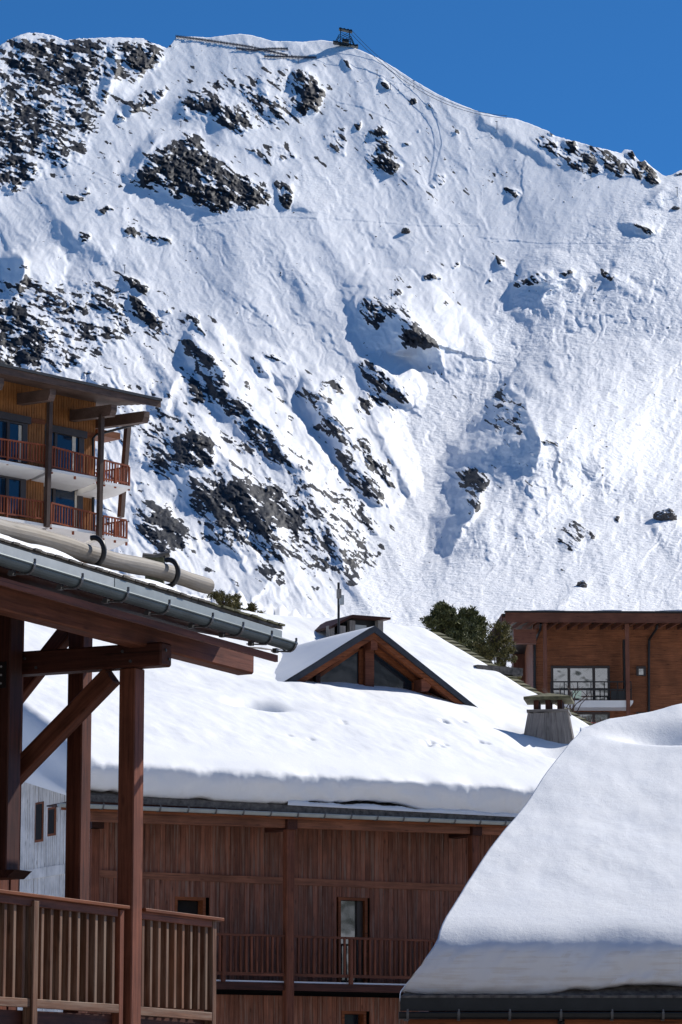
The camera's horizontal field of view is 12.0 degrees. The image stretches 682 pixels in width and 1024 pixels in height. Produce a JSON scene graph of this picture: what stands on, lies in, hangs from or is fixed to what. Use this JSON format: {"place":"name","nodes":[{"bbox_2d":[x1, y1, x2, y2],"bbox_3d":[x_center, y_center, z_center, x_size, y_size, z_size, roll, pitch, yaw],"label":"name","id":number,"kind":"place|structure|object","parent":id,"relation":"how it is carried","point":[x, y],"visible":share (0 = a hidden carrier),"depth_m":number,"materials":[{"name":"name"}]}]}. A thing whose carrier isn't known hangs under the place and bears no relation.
{"place":"outdoors","nodes":[
{"label":"outdoors","id":0,"kind":"place"},
{"bbox_2d":[0,519,297,1023],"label":"timber balcony house","id":1,"kind":"structure","parent":0,"point":[75,954],"depth_m":33.93,"materials":[{"name":"brown wood"}]},
{"bbox_2d":[0,534,205,599],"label":"snow strip","id":2,"kind":"object","parent":1,"relation":"on","point":[48,549],"visible":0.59,"depth_m":31.72,"materials":[{"name":"white snow"}]},
{"bbox_2d":[191,590,310,617],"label":"snowy knoll","id":3,"kind":"structure","parent":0,"point":[281,610],"depth_m":516.99,"materials":[{"name":"white snow"}]},
{"bbox_2d":[0,33,681,666],"bbox_3d":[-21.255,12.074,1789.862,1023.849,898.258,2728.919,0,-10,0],"label":"mountain","id":4,"kind":"structure","parent":0,"point":[478,405],"depth_m":1828.96,"materials":[{"name":"white snow"}]},
{"bbox_2d":[176,35,287,55],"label":"snow fence","id":5,"kind":"object","parent":4,"relation":"on","point":[227,43],"visible":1,"depth_m":2299.41,"materials":[{"name":"wood"}]},
{"bbox_2d":[236,47,287,51],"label":"snow fence","id":6,"kind":"object","parent":4,"relation":"on","point":[257,50],"visible":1,"depth_m":2283.76,"materials":[{"name":"metal"}]},
{"bbox_2d":[264,55,315,59],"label":"snow fence","id":7,"kind":"object","parent":4,"relation":"on","point":[292,56],"visible":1,"depth_m":2268.35,"materials":[{"name":"metal"}]},
{"bbox_2d":[333,27,357,48],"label":"cable tower","id":8,"kind":"structure","parent":4,"relation":"on","point":[345,42],"depth_m":2285.82,"materials":[{"name":"metal"}]},
{"bbox_2d":[351,34,502,117],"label":"cable","id":9,"kind":"object","parent":8,"relation":"attached to","point":[416,88],"visible":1,"depth_m":2201.88,"materials":[{"name":"metal"}]},
{"bbox_2d":[351,30,505,115],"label":"cable","id":10,"kind":"object","parent":8,"relation":"attached to","point":[416,85],"visible":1,"depth_m":2196.35,"materials":[{"name":"metal"}]},
{"bbox_2d":[401,227,409,233],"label":"boulder","id":11,"kind":"object","parent":4,"relation":"on","point":[405,230],"visible":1,"depth_m":1965.39,"materials":[{"name":"grey stone"}]},
{"bbox_2d":[576,580,586,587],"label":"boulder","id":12,"kind":"object","parent":4,"relation":"on","point":[582,584],"visible":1,"depth_m":1308.85,"materials":[{"name":"grey stone"}]},
{"bbox_2d":[653,508,676,520],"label":"boulder","id":13,"kind":"object","parent":4,"relation":"on","point":[666,514],"visible":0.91,"depth_m":1441.97,"materials":[{"name":"grey stone"}]},
{"bbox_2d":[0,0,681,175],"label":"sky","id":14,"kind":"structure","parent":0,"point":[603,74],"materials":[{"name":"blue"}]},
{"bbox_2d":[400,703,681,993],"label":"roof snow","id":15,"kind":"structure","parent":0,"point":[574,881],"depth_m":46.34,"materials":[{"name":"white snow"}]},
{"bbox_2d":[490,611,681,722],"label":"clapboard lodge","id":16,"kind":"structure","parent":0,"point":[623,663],"depth_m":137.57,"materials":[{"name":"brown wood"}]},
{"bbox_2d":[551,666,609,699],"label":"window","id":17,"kind":"structure","parent":16,"relation":"in","point":[558,673],"depth_m":137.56,"materials":[{"name":"clear glass"}]},
{"bbox_2d":[574,712,609,722],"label":"window","id":18,"kind":"structure","parent":16,"relation":"in","point":[595,715],"depth_m":137.25,"materials":[{"name":"clear glass"}]},
{"bbox_2d":[532,610,681,610],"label":"roof snow","id":19,"kind":"structure","parent":16,"relation":"on","point":[602,610],"depth_m":136.52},
{"bbox_2d":[636,666,645,675],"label":"window","id":20,"kind":"structure","parent":16,"relation":"in","point":[640,670],"depth_m":137.59,"materials":[{"name":"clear glass"}]},
{"label":"ground","id":21,"kind":"structure","parent":0,"visible":0},
{"bbox_2d":[0,363,161,563],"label":"apartment house","id":22,"kind":"structure","parent":21,"relation":"on","point":[52,428],"depth_m":143.97,"materials":[{"name":"brown wood"}]},
{"bbox_2d":[0,475,25,517],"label":"window","id":23,"kind":"structure","parent":22,"relation":"in","point":[9,486],"depth_m":142.51,"materials":[{"name":"blue glass"}]},
{"bbox_2d":[0,419,27,463],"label":"window","id":24,"kind":"structure","parent":22,"relation":"in","point":[12,430],"depth_m":142.93,"materials":[{"name":"blue glass"}]},
{"bbox_2d":[43,486,82,528],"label":"window","id":25,"kind":"structure","parent":22,"relation":"in","point":[67,498],"depth_m":145.50,"materials":[{"name":"blue glass"}]},
{"bbox_2d":[44,431,83,472],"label":"window","id":26,"kind":"structure","parent":22,"relation":"in","point":[71,443],"depth_m":145.96,"materials":[{"name":"blue glass"}]},
{"bbox_2d":[17,582,592,1023],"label":"chalet","id":27,"kind":"object","parent":21,"relation":"on","point":[333,914],"visible":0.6,"depth_m":74.60,"materials":[{"name":"brown wood"}]},
{"bbox_2d":[35,801,43,842],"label":"window","id":28,"kind":"structure","parent":27,"relation":"in","point":[39,806],"depth_m":74.62,"materials":[{"name":"black glass"}]},
{"bbox_2d":[47,807,55,836],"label":"window","id":29,"kind":"structure","parent":27,"relation":"in","point":[51,827],"depth_m":74.04,"materials":[{"name":"black glass"}]},
{"bbox_2d":[175,896,205,915],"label":"window","id":30,"kind":"structure","parent":27,"relation":"in","point":[190,905],"depth_m":73.54,"materials":[{"name":"black glass"}]},
{"bbox_2d":[22,609,588,813],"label":"roof snow","id":31,"kind":"structure","parent":27,"relation":"on","point":[261,734],"depth_m":76.70,"materials":[{"name":"white snow"}]},
{"bbox_2d":[275,626,372,681],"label":"dormer snow","id":32,"kind":"structure","parent":27,"relation":"on","point":[299,658],"depth_m":83.10,"materials":[{"name":"white snow"}]},
{"bbox_2d":[336,897,367,982],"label":"door","id":33,"kind":"structure","parent":27,"relation":"in","point":[352,912],"depth_m":75.50,"materials":[{"name":"clear glass"}]},
{"bbox_2d":[341,1011,365,1023],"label":"window","id":34,"kind":"structure","parent":27,"relation":"in","point":[346,1018],"depth_m":75.17,"materials":[{"name":"clear glass"}]},
{"bbox_2d":[288,801,516,816],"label":"eaves ice","id":35,"kind":"structure","parent":27,"relation":"on","point":[360,806],"depth_m":74.55,"materials":[{"name":"white ice"}]},
{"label":"hillside","id":36,"kind":"structure","parent":0,"visible":0},
{"bbox_2d":[207,588,238,607],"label":"pine tree","id":37,"kind":"object","parent":36,"relation":"on","point":[220,598],"visible":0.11,"depth_m":107.12,"materials":[{"name":"green plant"}]},
{"bbox_2d":[230,592,256,610],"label":"pine tree","id":38,"kind":"object","parent":36,"relation":"on","point":[238,598],"visible":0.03,"depth_m":109.12,"materials":[{"name":"green plant"}]},
{"bbox_2d":[246,602,264,613],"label":"pine tree","id":39,"kind":"object","parent":36,"relation":"on","point":[251,607],"visible":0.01,"depth_m":108.17,"materials":[{"name":"green plant"}]},
{"bbox_2d":[418,599,472,645],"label":"pine tree","id":40,"kind":"object","parent":36,"relation":"on","point":[442,618],"visible":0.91,"depth_m":112.95,"materials":[{"name":"green plant"}]},
{"bbox_2d":[457,605,495,660],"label":"pine tree","id":41,"kind":"object","parent":36,"relation":"on","point":[476,628],"visible":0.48,"depth_m":115.89,"materials":[{"name":"green plant"}]},
{"bbox_2d":[471,620,521,678],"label":"pine tree","id":42,"kind":"object","parent":36,"relation":"on","point":[497,640],"visible":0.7,"depth_m":110.85,"materials":[{"name":"green plant"}]},
{"bbox_2d":[542,683,603,723],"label":"bare bush","id":43,"kind":"object","parent":36,"relation":"on","point":[572,709],"visible":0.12,"depth_m":108.64,"materials":[{"name":"brown plant"}]},
{"label":"village street","id":44,"kind":"structure","parent":0,"visible":0},
{"bbox_2d":[399,985,681,1023],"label":"snowy roof house","id":45,"kind":"structure","parent":44,"relation":"on","point":[642,1004],"depth_m":44.47,"materials":[{"name":"black metal"}]}
]}

